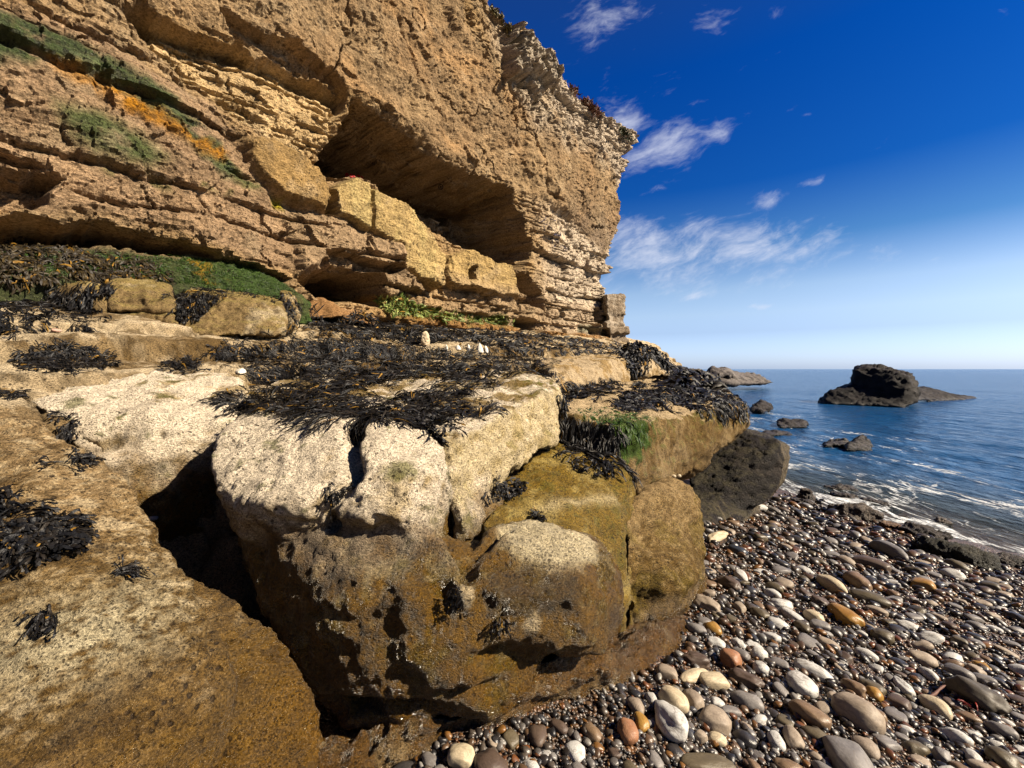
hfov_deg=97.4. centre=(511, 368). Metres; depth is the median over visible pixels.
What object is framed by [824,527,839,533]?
pebble
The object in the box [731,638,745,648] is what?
pebble
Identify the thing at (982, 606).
pebble
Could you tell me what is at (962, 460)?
sea
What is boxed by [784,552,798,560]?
pebble
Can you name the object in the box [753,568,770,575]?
pebble
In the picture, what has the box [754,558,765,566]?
pebble
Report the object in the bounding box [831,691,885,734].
cobble
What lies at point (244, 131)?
cliff
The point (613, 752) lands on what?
pebble
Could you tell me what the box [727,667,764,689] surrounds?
cobble
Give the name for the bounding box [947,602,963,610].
pebble
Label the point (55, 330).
shell
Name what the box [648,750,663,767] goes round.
pebble
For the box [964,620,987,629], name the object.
pebble
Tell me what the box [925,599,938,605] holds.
pebble
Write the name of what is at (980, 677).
pebble
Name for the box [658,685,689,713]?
cobble
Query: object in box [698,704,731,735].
cobble
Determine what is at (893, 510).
waterline slab
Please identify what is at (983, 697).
cobble
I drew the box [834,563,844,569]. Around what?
pebble
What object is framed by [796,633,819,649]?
pebble
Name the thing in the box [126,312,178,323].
brown slab
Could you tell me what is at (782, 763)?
pebble
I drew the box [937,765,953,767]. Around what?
pebble
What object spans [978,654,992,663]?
pebble
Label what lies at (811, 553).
pebble
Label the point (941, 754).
cobble
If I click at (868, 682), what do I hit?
cobble
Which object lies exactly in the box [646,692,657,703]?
pebble
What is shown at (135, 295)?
stacked block
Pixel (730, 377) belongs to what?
reef
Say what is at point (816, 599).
pebble
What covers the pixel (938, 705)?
cobble
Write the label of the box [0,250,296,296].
green algae
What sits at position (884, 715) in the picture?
pebble
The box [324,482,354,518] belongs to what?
seaweed clump
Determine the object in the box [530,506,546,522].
seaweed clump
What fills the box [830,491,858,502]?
waterline boulder
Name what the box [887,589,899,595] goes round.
pebble
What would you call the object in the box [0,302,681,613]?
rock platform
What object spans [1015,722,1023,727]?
pebble
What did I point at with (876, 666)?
pebble
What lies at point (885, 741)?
pebble
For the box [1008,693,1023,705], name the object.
pebble
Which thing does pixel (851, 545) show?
pebble
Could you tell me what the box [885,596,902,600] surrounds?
pebble
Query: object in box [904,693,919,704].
pebble
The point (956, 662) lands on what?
pebble
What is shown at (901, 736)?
pebble
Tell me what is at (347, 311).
flat boulder
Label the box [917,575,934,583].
pebble
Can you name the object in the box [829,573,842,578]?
pebble
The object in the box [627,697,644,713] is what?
pebble
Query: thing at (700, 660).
cobble
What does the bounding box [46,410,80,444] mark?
seaweed clump
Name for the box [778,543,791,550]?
pebble
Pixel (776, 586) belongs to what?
pebble
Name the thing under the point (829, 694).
pebble
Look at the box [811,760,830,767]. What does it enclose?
pebble
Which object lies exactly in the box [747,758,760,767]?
pebble
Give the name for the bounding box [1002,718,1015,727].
pebble
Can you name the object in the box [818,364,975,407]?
sea stack
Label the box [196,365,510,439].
seaweed bed
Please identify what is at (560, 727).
pebble
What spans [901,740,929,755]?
pebble
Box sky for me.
[487,0,1023,368]
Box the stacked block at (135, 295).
[105,278,176,314]
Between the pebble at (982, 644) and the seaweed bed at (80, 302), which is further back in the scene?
the seaweed bed at (80, 302)
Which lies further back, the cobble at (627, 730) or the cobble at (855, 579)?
the cobble at (855, 579)
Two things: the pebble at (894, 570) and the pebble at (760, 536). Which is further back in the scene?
the pebble at (760, 536)
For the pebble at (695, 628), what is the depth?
2.51 m
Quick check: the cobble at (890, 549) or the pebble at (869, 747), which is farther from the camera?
the cobble at (890, 549)
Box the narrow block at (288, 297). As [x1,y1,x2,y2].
[279,290,300,333]
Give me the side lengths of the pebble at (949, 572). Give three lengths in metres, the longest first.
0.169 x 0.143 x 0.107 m
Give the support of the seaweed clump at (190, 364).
on the pale block at (151, 436)
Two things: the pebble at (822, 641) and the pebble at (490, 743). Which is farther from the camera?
the pebble at (822, 641)
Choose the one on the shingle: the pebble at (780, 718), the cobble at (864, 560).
the pebble at (780, 718)
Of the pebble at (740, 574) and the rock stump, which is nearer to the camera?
the pebble at (740, 574)
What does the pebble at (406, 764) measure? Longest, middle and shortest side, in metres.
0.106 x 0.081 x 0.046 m
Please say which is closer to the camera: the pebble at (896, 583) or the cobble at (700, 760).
the cobble at (700, 760)
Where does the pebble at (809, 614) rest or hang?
on the beach
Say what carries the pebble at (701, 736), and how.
on the shingle
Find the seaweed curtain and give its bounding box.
[542,417,642,489]
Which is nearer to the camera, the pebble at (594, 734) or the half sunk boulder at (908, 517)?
the pebble at (594, 734)
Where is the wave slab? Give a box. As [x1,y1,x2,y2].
[776,418,808,428]
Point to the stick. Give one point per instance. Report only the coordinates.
(938, 690)
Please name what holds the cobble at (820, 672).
on the beach
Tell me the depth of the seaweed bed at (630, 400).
4.98 m
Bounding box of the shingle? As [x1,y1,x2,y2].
[411,491,1023,767]
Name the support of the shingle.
on the beach
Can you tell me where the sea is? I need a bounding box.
[702,369,1023,553]
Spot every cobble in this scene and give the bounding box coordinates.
[447,743,474,767]
[617,717,638,745]
[654,699,688,743]
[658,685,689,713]
[680,651,709,668]
[680,668,707,683]
[680,752,735,767]
[693,594,720,613]
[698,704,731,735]
[699,671,729,691]
[707,531,727,541]
[717,576,742,589]
[720,648,741,669]
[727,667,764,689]
[769,598,792,609]
[781,607,803,619]
[782,725,804,750]
[786,670,818,698]
[788,699,831,730]
[793,658,833,681]
[816,574,848,593]
[822,735,873,767]
[827,603,864,627]
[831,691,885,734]
[842,571,872,589]
[849,589,891,608]
[851,555,891,571]
[858,678,886,694]
[864,605,888,616]
[868,540,908,559]
[870,628,894,644]
[893,675,915,696]
[918,694,952,720]
[932,746,951,764]
[941,663,976,681]
[941,675,1011,715]
[984,745,1020,767]
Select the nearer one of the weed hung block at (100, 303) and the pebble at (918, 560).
the pebble at (918, 560)
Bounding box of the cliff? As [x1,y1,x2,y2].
[0,0,639,338]
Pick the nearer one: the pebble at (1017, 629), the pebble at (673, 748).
the pebble at (673, 748)
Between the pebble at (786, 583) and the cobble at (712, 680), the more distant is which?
the pebble at (786, 583)
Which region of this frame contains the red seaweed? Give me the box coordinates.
[955,696,978,715]
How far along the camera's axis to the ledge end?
6.43 m
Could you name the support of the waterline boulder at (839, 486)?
on the beach
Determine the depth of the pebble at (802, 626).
2.65 m
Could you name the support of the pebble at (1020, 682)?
on the beach
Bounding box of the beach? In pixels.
[246,479,1023,767]
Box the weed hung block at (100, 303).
[49,281,109,312]
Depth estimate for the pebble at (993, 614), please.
3.13 m
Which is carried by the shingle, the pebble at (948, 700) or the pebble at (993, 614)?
the pebble at (948, 700)
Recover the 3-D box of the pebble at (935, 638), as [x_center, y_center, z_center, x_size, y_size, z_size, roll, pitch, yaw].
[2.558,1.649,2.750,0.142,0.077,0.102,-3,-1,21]
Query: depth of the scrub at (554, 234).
13.71 m
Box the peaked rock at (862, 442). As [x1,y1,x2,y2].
[823,434,872,451]
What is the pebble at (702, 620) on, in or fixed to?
on the beach
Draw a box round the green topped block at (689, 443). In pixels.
[558,379,749,491]
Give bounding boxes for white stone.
[477,343,483,352]
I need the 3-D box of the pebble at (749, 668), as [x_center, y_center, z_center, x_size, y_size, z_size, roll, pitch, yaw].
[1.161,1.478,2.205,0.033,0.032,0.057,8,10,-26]
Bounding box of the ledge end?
[533,353,629,391]
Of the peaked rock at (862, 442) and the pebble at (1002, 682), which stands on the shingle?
the pebble at (1002, 682)
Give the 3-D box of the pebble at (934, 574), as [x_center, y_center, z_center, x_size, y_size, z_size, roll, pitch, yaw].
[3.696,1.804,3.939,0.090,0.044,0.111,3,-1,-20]
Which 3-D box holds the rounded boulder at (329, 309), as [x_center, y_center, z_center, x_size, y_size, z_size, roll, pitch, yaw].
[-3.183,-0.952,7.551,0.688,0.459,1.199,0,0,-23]
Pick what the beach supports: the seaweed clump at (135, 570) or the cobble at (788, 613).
the cobble at (788, 613)
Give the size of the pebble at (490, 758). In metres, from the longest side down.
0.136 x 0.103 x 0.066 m
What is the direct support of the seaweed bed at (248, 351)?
on the rock platform
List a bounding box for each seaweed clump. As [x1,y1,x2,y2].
[0,387,30,399]
[0,484,61,549]
[0,508,100,580]
[8,337,123,374]
[21,604,62,638]
[39,446,105,471]
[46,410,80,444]
[110,554,155,578]
[157,354,211,374]
[174,293,215,321]
[209,343,245,363]
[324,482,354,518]
[415,413,465,446]
[444,587,463,618]
[482,475,528,504]
[489,616,514,639]
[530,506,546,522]
[568,458,618,478]
[630,380,651,388]
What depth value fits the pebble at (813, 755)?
1.69 m
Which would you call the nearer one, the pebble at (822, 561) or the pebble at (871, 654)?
the pebble at (871, 654)
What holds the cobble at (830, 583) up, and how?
on the beach
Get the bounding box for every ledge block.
[244,367,564,540]
[625,344,669,379]
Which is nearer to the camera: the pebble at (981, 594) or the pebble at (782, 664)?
the pebble at (782, 664)
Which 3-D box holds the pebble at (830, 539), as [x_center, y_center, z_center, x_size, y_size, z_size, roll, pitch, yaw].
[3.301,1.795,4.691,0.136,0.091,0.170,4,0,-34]
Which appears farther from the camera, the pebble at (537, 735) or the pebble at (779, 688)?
the pebble at (779, 688)
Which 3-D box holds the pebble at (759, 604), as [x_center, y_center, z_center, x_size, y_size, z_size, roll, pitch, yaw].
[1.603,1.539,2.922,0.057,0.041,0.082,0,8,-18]
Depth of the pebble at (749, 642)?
2.45 m
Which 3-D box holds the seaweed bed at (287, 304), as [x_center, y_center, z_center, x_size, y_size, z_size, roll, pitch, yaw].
[-3.352,-0.741,5.535,1.406,0.678,1.272,0,0,-29]
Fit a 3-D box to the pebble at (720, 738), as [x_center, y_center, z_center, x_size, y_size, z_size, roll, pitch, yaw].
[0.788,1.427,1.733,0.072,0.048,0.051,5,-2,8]
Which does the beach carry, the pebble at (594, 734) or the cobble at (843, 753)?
the cobble at (843, 753)
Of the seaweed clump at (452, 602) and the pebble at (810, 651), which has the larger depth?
the pebble at (810, 651)
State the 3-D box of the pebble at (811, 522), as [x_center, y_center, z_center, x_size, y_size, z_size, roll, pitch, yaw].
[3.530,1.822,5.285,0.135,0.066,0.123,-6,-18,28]
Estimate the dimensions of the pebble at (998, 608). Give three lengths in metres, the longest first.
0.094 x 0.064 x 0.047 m
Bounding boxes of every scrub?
[345,173,362,177]
[484,3,513,37]
[539,216,566,250]
[569,83,601,119]
[617,123,634,143]
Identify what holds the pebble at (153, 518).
on the pale block at (151, 436)
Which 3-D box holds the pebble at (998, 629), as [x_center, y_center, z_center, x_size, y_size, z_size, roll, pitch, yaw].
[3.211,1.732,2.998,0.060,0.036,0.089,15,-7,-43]
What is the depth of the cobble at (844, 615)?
2.84 m
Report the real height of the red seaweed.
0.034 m
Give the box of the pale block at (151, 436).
[31,370,248,541]
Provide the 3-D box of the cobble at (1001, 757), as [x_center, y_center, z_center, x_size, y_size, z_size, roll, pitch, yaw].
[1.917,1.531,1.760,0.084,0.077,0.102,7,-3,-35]
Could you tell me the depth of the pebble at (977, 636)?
2.80 m
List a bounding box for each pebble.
[148,516,158,520]
[393,760,413,767]
[421,751,439,767]
[435,764,445,767]
[473,748,507,767]
[487,734,497,747]
[502,728,518,750]
[522,757,538,767]
[528,724,546,747]
[543,750,550,755]
[549,718,567,734]
[564,740,585,762]
[571,761,583,767]
[582,722,602,741]
[607,746,621,758]
[620,760,636,767]
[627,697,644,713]
[633,711,649,732]
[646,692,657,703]
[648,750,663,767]
[656,663,677,681]
[665,742,683,757]
[683,689,704,711]
[686,623,706,632]
[694,729,707,744]
[697,617,710,623]
[702,589,715,596]
[703,621,721,635]
[706,579,716,588]
[707,636,725,647]
[708,731,726,747]
[710,696,724,707]
[720,705,741,717]
[726,520,739,525]
[726,528,735,534]
[726,614,738,624]
[728,544,748,554]
[730,647,750,661]
[730,690,763,711]
[731,626,743,634]
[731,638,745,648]
[732,729,757,749]
[733,601,745,612]
[734,569,747,580]
[738,526,745,531]
[740,580,749,584]
[744,665,754,674]
[746,639,763,648]
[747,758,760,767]
[749,552,758,557]
[750,607,769,619]
[750,647,767,660]
[751,533,767,541]
[751,714,766,724]
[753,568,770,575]
[753,601,764,609]
[753,660,769,674]
[753,749,763,758]
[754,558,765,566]
[759,504,767,510]
[761,631,780,642]
[764,582,783,592]
[764,588,781,597]
[766,708,778,717]
[767,506,780,512]
[767,730,785,752]
[768,521,780,526]
[768,616,789,631]
[771,566,790,573]
[771,657,788,669]
[772,558,789,567]
[772,682,788,697]
[774,577,793,588]
[774,757,802,767]
[775,713,793,726]
[777,507,789,511]
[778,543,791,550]
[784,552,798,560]
[788,640,798,648]
[790,535,805,543]
[793,620,810,633]
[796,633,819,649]
[797,565,813,574]
[798,588,811,595]
[801,725,826,741]
[803,609,824,620]
[805,649,818,655]
[806,521,819,525]
[807,550,815,555]
[808,751,823,760]
[810,595,828,608]
[810,619,830,631]
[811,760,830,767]
[813,557,827,564]
[814,701,833,714]
[816,636,840,649]
[820,536,837,545]
[823,550,839,555]
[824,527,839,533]
[824,630,833,637]
[826,691,835,698]
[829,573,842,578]
[831,626,847,634]
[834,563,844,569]
[834,663,844,670]
[836,555,855,566]
[840,637,854,646]
[840,678,865,698]
[842,595,856,601]
[842,651,853,663]
[846,542,863,549]
[851,735,879,759]
[854,647,878,662]
[855,630,867,635]
[858,536,872,540]
[865,576,877,583]
[865,686,883,702]
[868,664,883,673]
[871,733,903,751]
[877,555,886,559]
[877,709,887,721]
[880,618,896,624]
[884,706,908,723]
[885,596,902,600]
[887,579,903,587]
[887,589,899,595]
[887,624,909,637]
[887,657,908,666]
[887,693,911,710]
[891,567,902,573]
[892,670,906,678]
[894,732,909,740]
[895,619,918,629]
[896,655,909,661]
[898,724,915,734]
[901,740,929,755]
[904,566,923,574]
[904,612,923,620]
[904,618,916,623]
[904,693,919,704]
[906,649,938,667]
[907,605,926,613]
[908,754,931,767]
[909,672,925,684]
[910,577,936,591]
[911,641,933,651]
[913,562,933,569]
[914,559,930,563]
[915,631,944,644]
[915,737,933,752]
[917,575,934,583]
[918,666,938,680]
[921,689,931,694]
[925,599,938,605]
[926,571,942,578]
[930,612,947,620]
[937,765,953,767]
[938,727,973,745]
[939,568,965,580]
[940,659,963,666]
[941,621,956,629]
[942,652,962,661]
[942,697,954,707]
[943,559,971,572]
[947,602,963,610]
[948,761,967,767]
[949,635,967,646]
[952,598,968,605]
[957,711,982,723]
[959,583,974,588]
[962,651,979,659]
[963,614,984,622]
[963,748,982,761]
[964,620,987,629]
[965,631,987,640]
[965,663,986,674]
[966,759,992,767]
[967,637,985,648]
[967,729,982,736]
[971,660,991,670]
[972,603,988,609]
[973,599,992,606]
[973,672,998,685]
[975,586,993,594]
[978,580,1001,590]
[978,592,991,597]
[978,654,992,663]
[983,577,1001,582]
[984,720,1018,739]
[985,612,1001,618]
[985,624,1003,633]
[989,739,1004,746]
[992,677,1011,689]
[993,644,1019,658]
[995,606,1006,611]
[996,591,1013,596]
[997,583,1012,588]
[1001,639,1021,647]
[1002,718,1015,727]
[1004,610,1023,622]
[1007,664,1023,675]
[1008,626,1023,633]
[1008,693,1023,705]
[1010,711,1023,720]
[1013,744,1023,755]
[1014,639,1023,643]
[1015,681,1023,685]
[1015,691,1023,694]
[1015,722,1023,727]
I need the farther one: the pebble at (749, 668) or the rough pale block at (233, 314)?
the rough pale block at (233, 314)
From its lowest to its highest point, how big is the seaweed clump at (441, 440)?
0.175 m
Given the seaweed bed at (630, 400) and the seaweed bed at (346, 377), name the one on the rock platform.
the seaweed bed at (346, 377)
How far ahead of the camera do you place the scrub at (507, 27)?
11.62 m
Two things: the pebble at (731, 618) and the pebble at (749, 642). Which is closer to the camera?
the pebble at (749, 642)
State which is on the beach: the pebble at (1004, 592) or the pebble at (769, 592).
the pebble at (1004, 592)
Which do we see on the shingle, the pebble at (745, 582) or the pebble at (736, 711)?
the pebble at (745, 582)
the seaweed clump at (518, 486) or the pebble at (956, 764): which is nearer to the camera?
the pebble at (956, 764)
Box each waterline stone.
[877,520,900,529]
[933,517,954,529]
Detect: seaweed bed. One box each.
[0,240,176,294]
[0,277,116,340]
[161,286,302,335]
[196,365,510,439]
[202,329,372,359]
[217,337,559,396]
[300,303,668,371]
[554,374,627,419]
[605,383,750,428]
[614,340,673,380]
[648,366,730,396]
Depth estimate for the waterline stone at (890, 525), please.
5.47 m
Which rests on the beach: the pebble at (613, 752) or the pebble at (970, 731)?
the pebble at (970, 731)
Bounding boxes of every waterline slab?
[826,502,884,522]
[859,497,902,513]
[898,521,952,540]
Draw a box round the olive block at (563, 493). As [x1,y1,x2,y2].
[478,443,635,633]
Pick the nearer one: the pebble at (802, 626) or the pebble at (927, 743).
the pebble at (927, 743)
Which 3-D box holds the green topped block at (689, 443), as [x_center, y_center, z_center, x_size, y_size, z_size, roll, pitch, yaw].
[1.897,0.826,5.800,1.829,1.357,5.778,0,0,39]
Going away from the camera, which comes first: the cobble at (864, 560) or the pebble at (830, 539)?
the cobble at (864, 560)
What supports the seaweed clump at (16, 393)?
on the rock platform
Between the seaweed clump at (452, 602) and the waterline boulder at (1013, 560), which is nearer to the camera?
the seaweed clump at (452, 602)
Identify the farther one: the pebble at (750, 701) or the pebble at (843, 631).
the pebble at (843, 631)
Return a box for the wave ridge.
[762,429,791,436]
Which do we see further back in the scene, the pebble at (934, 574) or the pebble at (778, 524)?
the pebble at (778, 524)
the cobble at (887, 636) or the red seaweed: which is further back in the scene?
the cobble at (887, 636)
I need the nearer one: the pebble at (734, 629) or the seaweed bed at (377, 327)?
the pebble at (734, 629)
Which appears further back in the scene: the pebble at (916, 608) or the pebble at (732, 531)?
the pebble at (732, 531)
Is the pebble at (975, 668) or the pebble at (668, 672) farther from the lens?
the pebble at (975, 668)
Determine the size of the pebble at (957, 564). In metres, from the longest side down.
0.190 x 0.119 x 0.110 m
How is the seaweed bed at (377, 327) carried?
on the rock platform
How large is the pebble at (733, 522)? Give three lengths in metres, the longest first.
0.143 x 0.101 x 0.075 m
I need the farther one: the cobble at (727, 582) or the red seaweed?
the cobble at (727, 582)
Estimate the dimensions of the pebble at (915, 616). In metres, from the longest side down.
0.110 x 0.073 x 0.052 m
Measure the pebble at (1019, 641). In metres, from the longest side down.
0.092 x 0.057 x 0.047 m
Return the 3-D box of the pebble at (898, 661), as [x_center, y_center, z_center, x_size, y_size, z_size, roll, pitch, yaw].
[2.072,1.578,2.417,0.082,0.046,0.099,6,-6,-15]
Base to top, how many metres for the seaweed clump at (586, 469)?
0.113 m
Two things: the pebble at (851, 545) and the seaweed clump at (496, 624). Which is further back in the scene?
the pebble at (851, 545)
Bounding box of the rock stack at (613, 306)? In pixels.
[601,293,629,342]
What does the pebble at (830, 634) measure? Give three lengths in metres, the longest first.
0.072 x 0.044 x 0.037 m
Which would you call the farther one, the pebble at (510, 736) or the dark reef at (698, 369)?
the dark reef at (698, 369)
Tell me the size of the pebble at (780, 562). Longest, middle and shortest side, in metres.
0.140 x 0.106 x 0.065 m
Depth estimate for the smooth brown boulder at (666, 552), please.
2.83 m
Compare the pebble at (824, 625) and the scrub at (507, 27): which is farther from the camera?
the scrub at (507, 27)
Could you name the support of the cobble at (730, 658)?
on the shingle
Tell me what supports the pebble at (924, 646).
on the beach
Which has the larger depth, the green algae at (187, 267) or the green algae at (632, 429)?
the green algae at (187, 267)
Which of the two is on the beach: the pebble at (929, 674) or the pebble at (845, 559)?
the pebble at (845, 559)
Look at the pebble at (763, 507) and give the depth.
5.91 m
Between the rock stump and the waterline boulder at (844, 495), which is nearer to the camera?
the rock stump
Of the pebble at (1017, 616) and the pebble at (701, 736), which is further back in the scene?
the pebble at (1017, 616)
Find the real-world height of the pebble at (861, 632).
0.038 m
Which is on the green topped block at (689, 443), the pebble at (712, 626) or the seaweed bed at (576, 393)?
the seaweed bed at (576, 393)
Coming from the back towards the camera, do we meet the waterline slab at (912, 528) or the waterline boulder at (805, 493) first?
the waterline boulder at (805, 493)
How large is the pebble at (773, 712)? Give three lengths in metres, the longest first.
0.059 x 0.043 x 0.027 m
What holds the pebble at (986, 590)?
on the beach
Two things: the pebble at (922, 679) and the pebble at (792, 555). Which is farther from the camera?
the pebble at (792, 555)
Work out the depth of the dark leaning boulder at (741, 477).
5.59 m
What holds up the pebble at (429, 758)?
on the shingle
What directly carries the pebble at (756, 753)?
on the beach
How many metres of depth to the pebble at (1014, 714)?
2.05 m
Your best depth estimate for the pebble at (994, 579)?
3.90 m
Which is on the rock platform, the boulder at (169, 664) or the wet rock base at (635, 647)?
the boulder at (169, 664)
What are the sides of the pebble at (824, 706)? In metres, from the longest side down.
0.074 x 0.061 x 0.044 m
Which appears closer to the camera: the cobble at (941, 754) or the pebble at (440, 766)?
the pebble at (440, 766)
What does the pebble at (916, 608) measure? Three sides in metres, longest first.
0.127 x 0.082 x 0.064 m
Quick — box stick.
[930,685,945,695]
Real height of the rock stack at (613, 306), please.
2.245 m
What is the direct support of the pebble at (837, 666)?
on the beach
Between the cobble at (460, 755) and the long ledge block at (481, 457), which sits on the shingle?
the cobble at (460, 755)
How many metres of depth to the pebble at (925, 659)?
2.45 m
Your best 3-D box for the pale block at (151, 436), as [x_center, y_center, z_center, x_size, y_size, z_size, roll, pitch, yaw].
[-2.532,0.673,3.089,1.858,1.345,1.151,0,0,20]
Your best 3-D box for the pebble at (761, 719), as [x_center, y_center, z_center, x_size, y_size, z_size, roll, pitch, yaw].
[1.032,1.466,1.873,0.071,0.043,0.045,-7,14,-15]
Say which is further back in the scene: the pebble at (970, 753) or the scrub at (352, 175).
the scrub at (352, 175)
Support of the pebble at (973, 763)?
on the beach
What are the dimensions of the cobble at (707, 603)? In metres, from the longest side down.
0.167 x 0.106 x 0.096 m
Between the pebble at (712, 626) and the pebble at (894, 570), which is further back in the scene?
the pebble at (894, 570)
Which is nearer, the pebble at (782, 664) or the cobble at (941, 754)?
the cobble at (941, 754)
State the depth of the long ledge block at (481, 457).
2.62 m
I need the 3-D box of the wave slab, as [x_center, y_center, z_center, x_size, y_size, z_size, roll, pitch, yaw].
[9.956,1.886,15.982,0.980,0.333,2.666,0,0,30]
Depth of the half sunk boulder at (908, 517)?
6.08 m
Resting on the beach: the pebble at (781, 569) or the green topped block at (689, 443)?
the pebble at (781, 569)
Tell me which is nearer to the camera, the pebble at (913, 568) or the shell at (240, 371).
the shell at (240, 371)
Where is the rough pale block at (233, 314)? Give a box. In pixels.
[175,288,288,338]
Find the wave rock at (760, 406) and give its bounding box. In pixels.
[749,399,772,413]
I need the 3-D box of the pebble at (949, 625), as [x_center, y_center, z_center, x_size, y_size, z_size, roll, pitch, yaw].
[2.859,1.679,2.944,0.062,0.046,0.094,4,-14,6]
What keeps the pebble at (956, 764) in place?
on the beach
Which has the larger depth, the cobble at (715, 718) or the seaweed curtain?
the seaweed curtain
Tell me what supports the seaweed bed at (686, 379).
on the dark reef at (698, 369)
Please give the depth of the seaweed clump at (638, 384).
5.78 m
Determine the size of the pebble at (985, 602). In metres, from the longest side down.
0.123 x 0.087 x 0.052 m
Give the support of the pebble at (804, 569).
on the beach
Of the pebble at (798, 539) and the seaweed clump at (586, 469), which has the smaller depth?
the seaweed clump at (586, 469)
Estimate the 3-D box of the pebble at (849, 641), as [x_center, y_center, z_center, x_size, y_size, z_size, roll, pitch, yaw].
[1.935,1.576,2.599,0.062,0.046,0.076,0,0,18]
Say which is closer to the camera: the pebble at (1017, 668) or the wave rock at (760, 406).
the pebble at (1017, 668)
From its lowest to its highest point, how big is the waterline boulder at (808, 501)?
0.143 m
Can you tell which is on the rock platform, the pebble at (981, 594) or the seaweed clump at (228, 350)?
the seaweed clump at (228, 350)
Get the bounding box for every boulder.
[0,405,322,767]
[211,397,624,729]
[309,297,343,318]
[340,308,375,324]
[627,476,707,625]
[689,428,789,524]
[790,497,814,504]
[797,488,815,500]
[820,483,859,497]
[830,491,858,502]
[895,514,912,521]
[909,535,1002,570]
[991,552,1023,567]
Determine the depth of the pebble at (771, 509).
5.86 m
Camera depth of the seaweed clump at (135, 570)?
1.45 m
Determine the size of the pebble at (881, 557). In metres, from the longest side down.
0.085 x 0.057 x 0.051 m
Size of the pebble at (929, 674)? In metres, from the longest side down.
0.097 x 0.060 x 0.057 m
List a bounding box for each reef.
[669,364,720,380]
[692,366,772,386]
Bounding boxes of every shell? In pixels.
[50,328,61,331]
[236,368,245,373]
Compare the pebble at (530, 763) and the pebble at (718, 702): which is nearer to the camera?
the pebble at (530, 763)
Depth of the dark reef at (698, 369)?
14.25 m
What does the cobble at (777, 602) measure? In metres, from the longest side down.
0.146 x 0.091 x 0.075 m
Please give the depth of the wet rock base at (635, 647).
1.78 m
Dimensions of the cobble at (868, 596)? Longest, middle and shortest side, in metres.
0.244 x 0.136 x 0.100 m
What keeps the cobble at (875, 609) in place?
on the beach
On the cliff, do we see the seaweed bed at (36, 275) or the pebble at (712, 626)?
the seaweed bed at (36, 275)
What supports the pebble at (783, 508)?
on the beach
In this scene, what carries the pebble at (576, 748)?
on the shingle
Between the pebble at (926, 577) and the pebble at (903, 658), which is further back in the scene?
the pebble at (926, 577)
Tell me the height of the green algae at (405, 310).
0.646 m
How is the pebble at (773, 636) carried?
on the beach
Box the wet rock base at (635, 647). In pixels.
[316,615,687,767]
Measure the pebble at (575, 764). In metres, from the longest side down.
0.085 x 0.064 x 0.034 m
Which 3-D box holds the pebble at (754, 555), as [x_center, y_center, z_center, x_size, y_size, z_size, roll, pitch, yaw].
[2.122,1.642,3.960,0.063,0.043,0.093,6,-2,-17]
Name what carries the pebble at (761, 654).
on the shingle
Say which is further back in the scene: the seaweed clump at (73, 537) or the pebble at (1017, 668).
the pebble at (1017, 668)
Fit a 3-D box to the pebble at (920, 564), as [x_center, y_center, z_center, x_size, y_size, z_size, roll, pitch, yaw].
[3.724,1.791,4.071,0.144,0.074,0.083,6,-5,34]
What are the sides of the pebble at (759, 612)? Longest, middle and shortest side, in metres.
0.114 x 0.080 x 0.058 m
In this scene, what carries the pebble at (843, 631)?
on the beach
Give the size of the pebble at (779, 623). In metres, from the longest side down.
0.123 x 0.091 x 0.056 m
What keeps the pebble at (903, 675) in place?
on the beach
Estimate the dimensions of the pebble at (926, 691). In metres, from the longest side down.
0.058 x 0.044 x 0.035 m
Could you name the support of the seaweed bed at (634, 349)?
on the rock platform
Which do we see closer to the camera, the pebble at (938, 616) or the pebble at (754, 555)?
the pebble at (938, 616)
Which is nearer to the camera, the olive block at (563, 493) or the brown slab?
the olive block at (563, 493)
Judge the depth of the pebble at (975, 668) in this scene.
2.43 m
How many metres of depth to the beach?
2.46 m
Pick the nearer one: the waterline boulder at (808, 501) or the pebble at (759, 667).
the pebble at (759, 667)
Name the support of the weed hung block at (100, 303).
on the rock platform
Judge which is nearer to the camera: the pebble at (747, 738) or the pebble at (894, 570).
the pebble at (747, 738)
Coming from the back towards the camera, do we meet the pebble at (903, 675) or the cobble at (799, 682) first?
the pebble at (903, 675)
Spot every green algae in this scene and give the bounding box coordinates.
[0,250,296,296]
[373,291,514,325]
[576,406,654,458]
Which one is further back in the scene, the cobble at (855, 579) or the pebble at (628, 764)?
the cobble at (855, 579)
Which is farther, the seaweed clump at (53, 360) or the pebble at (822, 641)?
the seaweed clump at (53, 360)
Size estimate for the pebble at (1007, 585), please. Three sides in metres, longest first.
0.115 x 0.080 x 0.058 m
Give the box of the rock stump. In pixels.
[421,331,429,345]
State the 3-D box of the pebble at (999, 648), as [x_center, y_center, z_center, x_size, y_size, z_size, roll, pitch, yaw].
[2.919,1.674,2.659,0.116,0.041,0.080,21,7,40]
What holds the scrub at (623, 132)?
on the cliff
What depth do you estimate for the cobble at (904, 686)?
2.18 m
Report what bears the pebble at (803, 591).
on the beach
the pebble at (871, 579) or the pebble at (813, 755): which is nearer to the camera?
the pebble at (813, 755)
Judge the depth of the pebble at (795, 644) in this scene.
2.50 m

